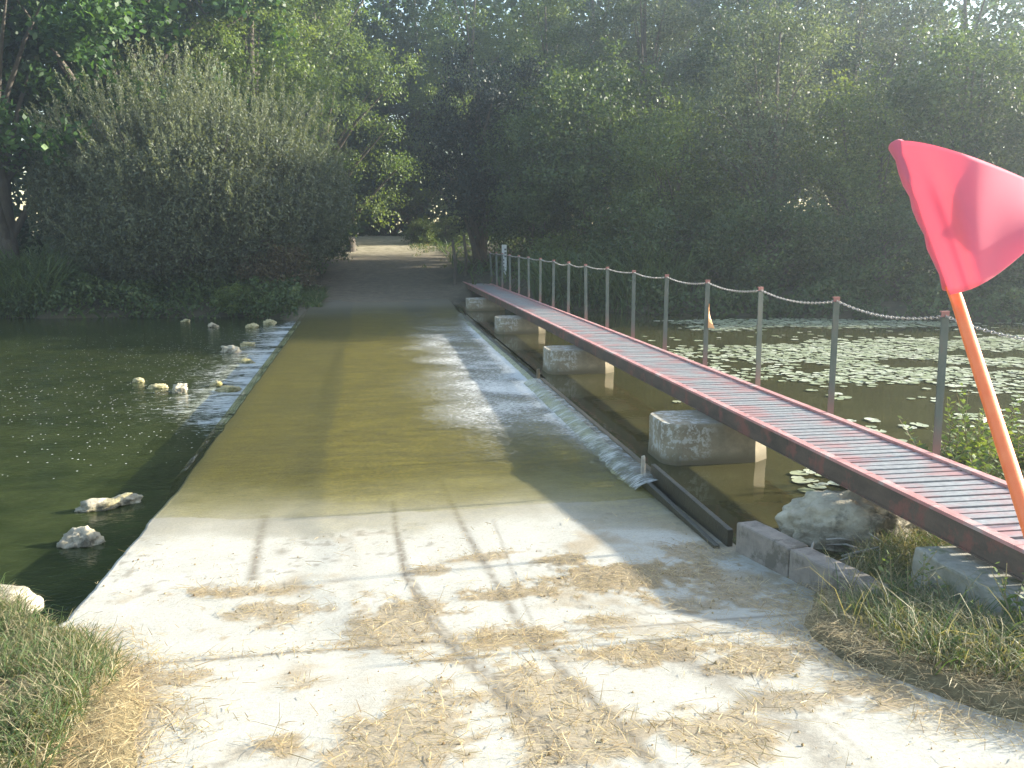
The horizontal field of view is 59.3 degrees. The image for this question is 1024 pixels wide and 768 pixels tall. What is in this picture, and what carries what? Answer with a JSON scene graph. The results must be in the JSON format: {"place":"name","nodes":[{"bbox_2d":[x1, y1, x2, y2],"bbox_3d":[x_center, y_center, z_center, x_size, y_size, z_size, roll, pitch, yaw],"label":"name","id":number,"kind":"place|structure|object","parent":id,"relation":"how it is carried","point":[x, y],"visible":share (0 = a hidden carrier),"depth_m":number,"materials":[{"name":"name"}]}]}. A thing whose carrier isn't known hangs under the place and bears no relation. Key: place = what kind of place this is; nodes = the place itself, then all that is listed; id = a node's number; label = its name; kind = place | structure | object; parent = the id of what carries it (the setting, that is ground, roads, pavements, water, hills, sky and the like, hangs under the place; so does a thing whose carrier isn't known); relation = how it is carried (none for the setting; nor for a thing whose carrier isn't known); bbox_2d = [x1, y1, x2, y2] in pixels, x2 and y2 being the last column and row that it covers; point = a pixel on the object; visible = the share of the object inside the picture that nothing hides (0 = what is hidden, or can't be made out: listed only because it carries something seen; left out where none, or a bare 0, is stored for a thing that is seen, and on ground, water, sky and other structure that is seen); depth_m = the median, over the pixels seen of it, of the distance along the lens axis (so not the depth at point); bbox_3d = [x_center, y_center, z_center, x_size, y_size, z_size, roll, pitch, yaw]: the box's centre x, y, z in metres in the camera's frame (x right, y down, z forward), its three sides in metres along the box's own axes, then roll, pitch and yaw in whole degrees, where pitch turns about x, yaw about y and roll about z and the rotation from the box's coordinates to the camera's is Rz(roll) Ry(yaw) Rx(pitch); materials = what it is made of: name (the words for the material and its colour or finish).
{"place":"outdoors","nodes":[
{"label":"outdoors","id":0,"kind":"place"},
{"bbox_2d":[0,571,157,767],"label":"riverside grass","id":1,"kind":"structure","parent":0,"point":[36,708],"depth_m":3.09,"materials":[{"name":"plant"}]},
{"bbox_2d":[0,317,300,627],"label":"river water","id":2,"kind":"structure","parent":0,"point":[83,417],"depth_m":9.77,"materials":[{"name":"liquid"}]},
{"bbox_2d":[56,525,105,548],"bbox_3d":[-2.855,1.050,5.980,0.258,0.213,0.231,3,10,17],"label":"river stone","id":3,"kind":"object","parent":2,"relation":"in","point":[81,536],"visible":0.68,"depth_m":5.94,"materials":[{"name":"stone"}]},
{"bbox_2d":[74,498,121,512],"bbox_3d":[-3.090,0.921,6.742,0.346,0.156,0.178,-6,11,-30],"label":"river stone","id":4,"kind":"object","parent":2,"relation":"in","point":[95,505],"visible":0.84,"depth_m":6.68,"materials":[{"name":"stone"}]},
{"bbox_2d":[113,492,143,505],"bbox_3d":[-2.965,0.896,6.871,0.292,0.127,0.176,-5,11,-26],"label":"river stone","id":5,"kind":"object","parent":2,"relation":"on","point":[127,498],"visible":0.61,"depth_m":6.86,"materials":[{"name":"stone"}]},
{"bbox_2d":[132,377,144,382],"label":"river stone","id":6,"kind":"object","parent":2,"relation":"on","point":[138,380],"visible":0.98,"depth_m":12.35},
{"bbox_2d":[147,383,168,388],"bbox_3d":[-4.694,0.046,11.920,0.269,0.112,0.174,-5,11,-28],"label":"river stone","id":7,"kind":"object","parent":2,"relation":"on","point":[157,386],"visible":0.83,"depth_m":11.88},
{"bbox_2d":[172,383,187,392],"bbox_3d":[-4.284,0.093,11.616,0.205,0.219,0.210,-3,10,-15],"label":"river stone","id":8,"kind":"object","parent":2,"relation":"in","point":[179,388],"visible":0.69,"depth_m":11.57,"materials":[{"name":"stone"}]},
{"bbox_2d":[209,380,222,386],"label":"river stone","id":9,"kind":"object","parent":2,"relation":"in","point":[216,383],"visible":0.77,"depth_m":12.02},
{"bbox_2d":[214,385,241,392],"bbox_3d":[-3.694,0.087,11.699,0.337,0.148,0.238,2,10,14],"label":"river stone","id":10,"kind":"object","parent":2,"relation":"in","point":[228,388],"visible":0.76,"depth_m":11.62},
{"bbox_2d":[221,345,241,352],"bbox_3d":[-4.823,-0.538,15.469,0.351,0.275,0.252,2,10,11],"label":"river stone","id":11,"kind":"object","parent":2,"relation":"in","point":[230,349],"visible":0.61,"depth_m":15.38,"materials":[{"name":"stone"}]},
{"bbox_2d":[239,358,255,363],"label":"river stone","id":12,"kind":"object","parent":2,"relation":"in","point":[246,361],"visible":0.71,"depth_m":14.12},
{"bbox_2d":[240,341,254,346],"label":"river stone","id":13,"kind":"object","parent":2,"relation":"in","point":[245,344],"visible":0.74,"depth_m":16.20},
{"bbox_2d":[245,323,258,328],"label":"river stone","id":14,"kind":"object","parent":2,"relation":"in","point":[252,326],"visible":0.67,"depth_m":19.23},
{"bbox_2d":[263,319,276,324],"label":"river stone","id":15,"kind":"object","parent":2,"relation":"in","point":[269,322],"visible":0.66,"depth_m":19.85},
{"bbox_2d":[181,318,639,483],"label":"ford water","id":16,"kind":"structure","parent":0,"point":[517,371],"depth_m":10.33,"materials":[{"name":"liquid"}]},
{"bbox_2d":[526,378,655,487],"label":"spill water","id":17,"kind":"structure","parent":16,"relation":"on","point":[619,464],"depth_m":7.72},
{"bbox_2d":[0,231,1023,767],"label":"ground","id":18,"kind":"structure","parent":0,"point":[382,269],"depth_m":19.25,"materials":[{"name":"soil"}]},
{"bbox_2d":[0,584,43,614],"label":"boulder","id":19,"kind":"object","parent":18,"relation":"on","point":[40,599],"visible":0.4,"depth_m":4.20,"materials":[{"name":"stone"}]},
{"bbox_2d":[0,0,45,186],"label":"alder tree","id":20,"kind":"object","parent":18,"relation":"on","point":[18,69],"visible":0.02,"depth_m":26.01,"materials":[{"name":"green plant"}]},
{"bbox_2d":[0,243,105,317],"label":"reeds","id":21,"kind":"object","parent":18,"relation":"on","point":[13,281],"visible":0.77,"depth_m":21.66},
{"bbox_2d":[0,0,154,264],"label":"broadleaf tree","id":22,"kind":"object","parent":18,"relation":"on","point":[76,32],"visible":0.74,"depth_m":22.23,"materials":[{"name":"green plant"}]},
{"bbox_2d":[0,0,298,268],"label":"broadleaf tree","id":23,"kind":"object","parent":18,"relation":"on","point":[156,9],"visible":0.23,"depth_m":24.39,"materials":[{"name":"green plant"}]},
{"bbox_2d":[3,35,362,288],"bbox_3d":[-8.341,-5.694,23.393,8.784,6.625,6.715,-2,10,-9],"label":"willow bush","id":24,"kind":"object","parent":18,"relation":"on","point":[254,141],"visible":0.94,"depth_m":22.21,"materials":[{"name":"green plant"}]},
{"bbox_2d":[206,281,258,315],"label":"leafy shrub","id":25,"kind":"object","parent":18,"relation":"on","point":[222,298],"visible":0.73,"depth_m":21.62,"materials":[{"name":"green plant"}]},
{"bbox_2d":[138,0,352,197],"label":"alder tree","id":26,"kind":"object","parent":18,"relation":"on","point":[326,4],"visible":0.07,"depth_m":30.27,"materials":[{"name":"green plant"}]},
{"bbox_2d":[128,0,365,227],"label":"feathery tree","id":27,"kind":"object","parent":18,"relation":"on","point":[253,66],"visible":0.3,"depth_m":26.74,"materials":[{"name":"green plant"}]},
{"bbox_2d":[232,234,330,296],"bbox_3d":[-6.033,-2.913,23.263,2.490,1.941,2.552,-3,10,-15],"label":"bramble bush","id":28,"kind":"object","parent":18,"relation":"on","point":[290,263],"visible":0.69,"depth_m":22.62,"materials":[{"name":"green plant"}]},
{"bbox_2d":[193,178,376,275],"bbox_3d":[-6.417,-4.239,25.186,5.364,3.616,4.878,-2,10,-13],"label":"dark shrub","id":29,"kind":"object","parent":18,"relation":"on","point":[345,238],"visible":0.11,"depth_m":24.82,"materials":[{"name":"green plant"}]},
{"bbox_2d":[255,285,336,317],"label":"bank grass","id":30,"kind":"structure","parent":18,"relation":"on","point":[316,297],"depth_m":21.73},
{"bbox_2d":[235,119,365,202],"bbox_3d":[-6.788,-5.685,27.739,4.539,4.977,4.363,0,10,0],"label":"tree","id":31,"kind":"object","parent":18,"relation":"on","point":[357,181],"depth_m":27.98,"materials":[{"name":"green plant"}]},
{"bbox_2d":[263,1,396,158],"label":"broadleaf tree","id":32,"kind":"object","parent":18,"relation":"on","point":[342,68],"visible":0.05,"depth_m":46.18,"materials":[{"name":"green plant"}]},
{"bbox_2d":[302,219,360,272],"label":"dark shrub","id":33,"kind":"object","parent":18,"relation":"on","point":[339,255],"visible":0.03,"depth_m":27.43,"materials":[{"name":"green plant"}]},
{"bbox_2d":[236,0,428,237],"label":"feathery tree","id":34,"kind":"object","parent":18,"relation":"on","point":[360,117],"visible":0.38,"depth_m":34.64,"materials":[{"name":"green plant"}]},
{"bbox_2d":[346,237,355,251],"bbox_3d":[-5.786,-4.924,32.329,0.400,0.703,0.400,-2,10,-9],"label":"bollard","id":35,"kind":"object","parent":18,"relation":"on","point":[353,248],"visible":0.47,"depth_m":32.20,"materials":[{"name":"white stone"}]},
{"bbox_2d":[315,144,414,232],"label":"dark shrub","id":36,"kind":"object","parent":18,"relation":"on","point":[355,188],"visible":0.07,"depth_m":42.72,"materials":[{"name":"green plant"}]},
{"bbox_2d":[346,133,453,235],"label":"dark shrub","id":37,"kind":"object","parent":18,"relation":"on","point":[387,228],"visible":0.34,"depth_m":43.42,"materials":[{"name":"green plant"}]},
{"bbox_2d":[400,216,444,244],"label":"leafy shrub","id":38,"kind":"object","parent":18,"relation":"on","point":[427,232],"visible":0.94,"depth_m":35.72,"materials":[{"name":"green plant"}]},
{"bbox_2d":[348,0,500,234],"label":"alder tree","id":39,"kind":"object","parent":18,"relation":"on","point":[408,41],"visible":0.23,"depth_m":43.61,"materials":[{"name":"green plant"}]},
{"bbox_2d":[404,238,497,267],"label":"track grass","id":40,"kind":"structure","parent":18,"relation":"on","point":[418,246],"depth_m":33.33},
{"bbox_2d":[435,213,471,242],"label":"leafy shrub","id":41,"kind":"object","parent":18,"relation":"on","point":[444,225],"visible":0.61,"depth_m":36.35,"materials":[{"name":"green plant"}]},
{"bbox_2d":[451,239,456,284],"bbox_3d":[-1.611,-3.343,25.060,0.143,1.355,0.097,1,10,8],"label":"fence stake","id":42,"kind":"object","parent":18,"relation":"on","point":[454,266],"visible":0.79,"depth_m":25.04,"materials":[{"name":"grey wood"}]},
{"bbox_2d":[462,235,467,275],"bbox_3d":[-1.338,-3.624,25.670,0.150,1.256,0.100,-2,10,-9],"label":"fence stake","id":43,"kind":"object","parent":18,"relation":"on","point":[465,257],"visible":0.81,"depth_m":25.65,"materials":[{"name":"grey wood"}]},
{"bbox_2d":[382,0,549,222],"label":"feathery tree","id":44,"kind":"object","parent":18,"relation":"on","point":[474,24],"visible":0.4,"depth_m":38.61,"materials":[{"name":"green plant"}]},
{"bbox_2d":[400,38,547,267],"bbox_3d":[-1.158,-6.695,26.779,4.657,7.161,4.224,1,10,6],"label":"yew tree","id":45,"kind":"object","parent":18,"relation":"on","point":[471,188],"visible":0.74,"depth_m":26.55,"materials":[{"name":"green plant"}]},
{"bbox_2d":[465,297,504,310],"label":"bridge pier","id":46,"kind":"structure","parent":18,"relation":"on","point":[479,304],"depth_m":20.05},
{"bbox_2d":[502,245,506,274],"bbox_3d":[-0.214,-3.077,24.726,0.130,1.480,0.034,-2,10,-9],"label":"staff gauge","id":47,"kind":"object","parent":18,"relation":"on","point":[504,249],"visible":0.44,"depth_m":24.65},
{"bbox_2d":[0,248,1023,322],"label":"bank ivy","id":48,"kind":"object","parent":18,"relation":"on","point":[87,282],"visible":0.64,"depth_m":19.60,"materials":[{"name":"green plant"}]},
{"bbox_2d":[0,224,1023,322],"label":"undergrowth","id":49,"kind":"object","parent":18,"relation":"on","point":[480,267],"visible":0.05,"depth_m":23.69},
{"bbox_2d":[2,0,1023,245],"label":"woodland","id":50,"kind":"object","parent":18,"relation":"on","point":[398,110],"visible":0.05,"depth_m":43.35,"materials":[{"name":"green plant"}]},
{"bbox_2d":[494,315,545,333],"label":"bridge pier","id":51,"kind":"structure","parent":18,"relation":"on","point":[510,324],"depth_m":15.48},
{"bbox_2d":[48,299,1023,767],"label":"causeway","id":52,"kind":"structure","parent":18,"relation":"on","point":[378,511],"depth_m":4.32,"materials":[{"name":"concrete"}]},
{"bbox_2d":[459,308,543,379],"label":"weir sill","id":53,"kind":"structure","parent":52,"relation":"on","point":[528,371],"depth_m":13.95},
{"bbox_2d":[0,512,1023,767],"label":"straw litter","id":54,"kind":"object","parent":52,"relation":"on","point":[474,640],"visible":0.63,"depth_m":3.13,"materials":[{"name":"plant"}]},
{"bbox_2d":[536,368,539,382],"bbox_3d":[0.313,0.026,10.800,0.044,0.428,0.044,-2,10,-9],"label":"wooden stake","id":55,"kind":"object","parent":52,"relation":"on","point":[538,374],"visible":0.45,"depth_m":10.76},
{"bbox_2d":[103,521,1016,767],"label":"grit","id":56,"kind":"object","parent":52,"relation":"on","point":[602,739],"visible":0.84,"depth_m":3.38,"materials":[{"name":"gravel"}]},
{"bbox_2d":[540,378,650,479],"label":"weir sill","id":57,"kind":"structure","parent":52,"relation":"on","point":[614,441],"depth_m":7.82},
{"bbox_2d":[641,455,644,475],"bbox_3d":[0.956,0.738,6.588,0.034,0.437,0.034,-2,10,-9],"label":"wooden stake","id":58,"kind":"object","parent":52,"relation":"on","point":[642,465],"visible":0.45,"depth_m":6.55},
{"bbox_2d":[459,88,617,263],"bbox_3d":[1.050,-5.551,25.286,4.783,5.105,4.573,-2,10,-12],"label":"tree","id":59,"kind":"object","parent":18,"relation":"on","point":[534,195],"visible":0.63,"depth_m":24.72,"materials":[{"name":"green plant"}]},
{"bbox_2d":[463,0,616,229],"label":"feathery tree","id":60,"kind":"object","parent":18,"relation":"on","point":[543,27],"visible":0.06,"depth_m":41.02,"materials":[{"name":"green plant"}]},
{"bbox_2d":[463,0,638,246],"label":"alder tree","id":61,"kind":"object","parent":18,"relation":"on","point":[548,14],"visible":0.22,"depth_m":29.30,"materials":[{"name":"green plant"}]},
{"bbox_2d":[513,226,593,273],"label":"leafy shrub","id":62,"kind":"object","parent":18,"relation":"on","point":[555,241],"visible":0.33,"depth_m":23.10,"materials":[{"name":"green plant"}]},
{"bbox_2d":[542,345,613,374],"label":"bridge pier","id":63,"kind":"structure","parent":18,"relation":"on","point":[564,359],"depth_m":11.15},
{"bbox_2d":[494,29,702,267],"bbox_3d":[2.632,-6.036,24.492,6.058,6.466,5.792,-1,10,-5],"label":"tree","id":64,"kind":"object","parent":18,"relation":"on","point":[583,85],"visible":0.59,"depth_m":23.61,"materials":[{"name":"green plant"}]},
{"bbox_2d":[526,0,679,212],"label":"alder tree","id":65,"kind":"object","parent":18,"relation":"on","point":[592,4],"visible":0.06,"depth_m":40.65,"materials":[{"name":"green plant"}]},
{"bbox_2d":[507,237,749,312],"bbox_3d":[2.144,-2.458,20.338,6.852,1.798,3.705,6,12,33],"label":"shrub","id":66,"kind":"object","parent":18,"relation":"on","point":[621,278],"visible":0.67,"depth_m":19.93,"materials":[{"name":"plant"}]},
{"bbox_2d":[552,0,730,195],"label":"ash tree","id":67,"kind":"object","parent":18,"relation":"on","point":[644,51],"visible":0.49,"depth_m":28.80,"materials":[{"name":"green plant"}]},
{"bbox_2d":[621,0,742,219],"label":"ash tree","id":68,"kind":"object","parent":18,"relation":"on","point":[699,5],"visible":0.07,"depth_m":42.19,"materials":[{"name":"green plant"}]},
{"bbox_2d":[589,75,778,271],"bbox_3d":[3.909,-4.901,22.116,4.823,5.288,4.636,-6,12,-33],"label":"tree","id":69,"kind":"object","parent":18,"relation":"on","point":[646,156],"visible":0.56,"depth_m":21.49,"materials":[{"name":"green plant"}]},
{"bbox_2d":[639,464,732,548],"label":"weir boards","id":70,"kind":"object","parent":18,"relation":"on","point":[666,490],"visible":0.44,"depth_m":5.68,"materials":[{"name":"brown wood"}]},
{"bbox_2d":[648,410,765,544],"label":"bridge pier","id":71,"kind":"structure","parent":18,"relation":"on","point":[685,437],"depth_m":6.84,"materials":[{"name":"concrete"}]},
{"bbox_2d":[463,252,1023,581],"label":"footbridge","id":72,"kind":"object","parent":18,"relation":"on","point":[969,510],"visible":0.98,"depth_m":5.83,"materials":[{"name":"paint"}]},
{"bbox_2d":[708,304,714,328],"bbox_3d":[1.965,-0.672,8.877,0.068,0.250,0.047,0,10,1],"label":"tape strip","id":73,"kind":"object","parent":72,"relation":"attached to","point":[710,324],"visible":1,"depth_m":8.88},
{"bbox_2d":[672,182,839,289],"bbox_3d":[5.630,-3.191,20.211,3.548,2.630,3.901,7,12,35],"label":"dark shrub","id":74,"kind":"object","parent":18,"relation":"on","point":[743,235],"visible":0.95,"depth_m":19.54,"materials":[{"name":"green plant"}]},
{"bbox_2d":[736,520,807,576],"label":"kerb block","id":75,"kind":"structure","parent":18,"relation":"on","point":[769,547],"depth_m":4.75,"materials":[{"name":"concrete"}]},
{"bbox_2d":[668,0,878,232],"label":"alder tree","id":76,"kind":"object","parent":18,"relation":"on","point":[845,63],"visible":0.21,"depth_m":27.84,"materials":[{"name":"green plant"}]},
{"bbox_2d":[656,0,912,272],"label":"tree","id":77,"kind":"object","parent":18,"relation":"on","point":[776,124],"visible":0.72,"depth_m":21.16,"materials":[{"name":"green plant"}]},
{"bbox_2d":[712,0,873,217],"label":"alder tree","id":78,"kind":"object","parent":18,"relation":"on","point":[776,5],"visible":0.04,"depth_m":40.57,"materials":[{"name":"green plant"}]},
{"bbox_2d":[789,547,905,599],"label":"kerb block","id":79,"kind":"structure","parent":18,"relation":"on","point":[818,560],"depth_m":4.36,"materials":[{"name":"concrete"}]},
{"bbox_2d":[775,490,929,552],"bbox_3d":[1.974,0.818,5.158,0.912,0.428,0.521,1,10,5],"label":"boulder","id":80,"kind":"object","parent":18,"relation":"on","point":[808,518],"visible":0.47,"depth_m":5.01,"materials":[{"name":"stone"}]},
{"bbox_2d":[753,0,956,246],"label":"ash tree","id":81,"kind":"object","parent":18,"relation":"on","point":[882,24],"visible":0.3,"depth_m":28.39,"materials":[{"name":"green plant"}]},
{"bbox_2d":[811,533,910,559],"bbox_3d":[1.968,0.907,4.849,0.812,0.203,0.452,-2,10,-9],"label":"driftwood","id":82,"kind":"object","parent":18,"relation":"on","point":[830,539],"visible":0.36,"depth_m":4.85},
{"bbox_2d":[792,190,936,295],"bbox_3d":[8.014,-2.937,19.376,3.657,2.465,3.326,-8,13,-40],"label":"dark shrub","id":83,"kind":"object","parent":18,"relation":"on","point":[875,238],"visible":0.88,"depth_m":18.94,"materials":[{"name":"green plant"}]},
{"bbox_2d":[813,0,960,215],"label":"alder tree","id":84,"kind":"object","parent":18,"relation":"on","point":[912,7],"visible":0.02,"depth_m":42.67,"materials":[{"name":"green plant"}]},
{"bbox_2d":[762,49,1018,267],"bbox_3d":[8.433,-4.897,20.871,4.909,5.599,5.107,-1,10,-9],"label":"tree","id":85,"kind":"object","parent":18,"relation":"on","point":[857,182],"visible":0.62,"depth_m":20.53,"materials":[{"name":"green plant"}]},
{"bbox_2d":[788,532,1022,675],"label":"tall grass","id":86,"kind":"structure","parent":18,"relation":"on","point":[943,630],"depth_m":3.60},
{"bbox_2d":[869,549,949,603],"bbox_3d":[1.796,0.854,3.894,0.334,0.288,0.354,-4,11,-23],"label":"weed plant","id":87,"kind":"object","parent":18,"relation":"on","point":[910,583],"visible":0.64,"depth_m":3.91,"materials":[{"name":"green plant"}]},
{"bbox_2d":[898,416,980,464],"bbox_3d":[2.966,0.427,6.289,0.522,0.451,0.356,5,11,28],"label":"weed plant","id":88,"kind":"object","parent":18,"relation":"on","point":[961,459],"visible":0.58,"depth_m":6.25,"materials":[{"name":"green plant"}]},
{"bbox_2d":[857,0,1023,197],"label":"alder tree","id":89,"kind":"object","parent":18,"relation":"on","point":[965,8],"visible":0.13,"depth_m":27.72,"materials":[{"name":"green plant"}]},
{"bbox_2d":[867,10,1023,278],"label":"tree","id":90,"kind":"object","parent":18,"relation":"on","point":[956,51],"visible":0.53,"depth_m":19.68,"materials":[{"name":"green plant"}]},
{"bbox_2d":[888,139,1023,537],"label":"pennant flag","id":91,"kind":"object","parent":18,"relation":"on","point":[968,211],"visible":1,"depth_m":1.00,"materials":[{"name":"fabric"}]},
{"bbox_2d":[911,546,1023,619],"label":"bridge abutment","id":92,"kind":"object","parent":18,"relation":"on","point":[955,560],"visible":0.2,"depth_m":3.91,"materials":[{"name":"concrete"}]},
{"bbox_2d":[913,227,1023,297],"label":"dark shrub","id":93,"kind":"object","parent":18,"relation":"on","point":[1003,275],"visible":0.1,"depth_m":18.44,"materials":[{"name":"green plant"}]},
{"bbox_2d":[941,383,1022,468],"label":"weed plant","id":94,"kind":"object","parent":18,"relation":"on","point":[981,444],"visible":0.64,"depth_m":6.40,"materials":[{"name":"green plant"}]},
{"bbox_2d":[947,445,1022,479],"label":"weed plant","id":95,"kind":"object","parent":18,"relation":"on","point":[975,462],"visible":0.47,"depth_m":5.96,"materials":[{"name":"green plant"}]},
{"bbox_2d":[970,562,1023,630],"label":"weed plant","id":96,"kind":"object","parent":18,"relation":"on","point":[1008,602],"visible":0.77,"depth_m":3.50,"materials":[{"name":"green plant"}]},
{"bbox_2d":[973,46,1023,173],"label":"broadleaf tree","id":97,"kind":"object","parent":18,"relation":"on","point":[1007,90],"visible":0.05,"depth_m":26.98,"materials":[{"name":"green plant"}]},
{"bbox_2d":[1003,416,1023,469],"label":"weed plant","id":98,"kind":"object","parent":18,"relation":"on","point":[1016,443],"visible":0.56,"depth_m":6.20,"materials":[{"name":"green plant"}]},
{"bbox_2d":[11,0,1023,231],"label":"sky","id":99,"kind":"structure","parent":0,"point":[21,205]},
{"bbox_2d":[452,301,1023,559],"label":"pond water","id":100,"kind":"structure","parent":0,"point":[621,406],"depth_m":10.14,"materials":[{"name":"liquid"}]},
{"bbox_2d":[790,470,808,474],"bbox_3d":[2.088,0.648,6.560,0.139,0.004,0.128,-2,10,-13],"label":"lily pad","id":101,"kind":"object","parent":100,"relation":"on","point":[797,472],"visible":1,"depth_m":6.55,"materials":[{"name":"green plant"}]},
{"bbox_2d":[792,478,810,482],"bbox_3d":[2.048,0.684,6.365,0.138,0.003,0.129,-4,10,-22],"label":"lily pad","id":102,"kind":"object","parent":100,"relation":"on","point":[798,480],"visible":1,"depth_m":6.36,"materials":[{"name":"green plant"}]},
{"bbox_2d":[807,483,826,488],"bbox_3d":[2.111,0.708,6.245,0.125,0.003,0.137,-3,10,-16],"label":"lily pad","id":103,"kind":"object","parent":100,"relation":"on","point":[820,486],"visible":1,"depth_m":6.24,"materials":[{"name":"green plant"}]},
{"bbox_2d":[644,318,1023,390],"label":"lily carpet","id":104,"kind":"object","parent":100,"relation":"on","point":[812,348],"visible":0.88,"depth_m":13.00,"materials":[{"name":"green plant"}]},
{"bbox_2d":[792,450,1023,698],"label":"verge grass","id":105,"kind":"structure","parent":0,"point":[993,638],"depth_m":3.47,"materials":[{"name":"plant"}]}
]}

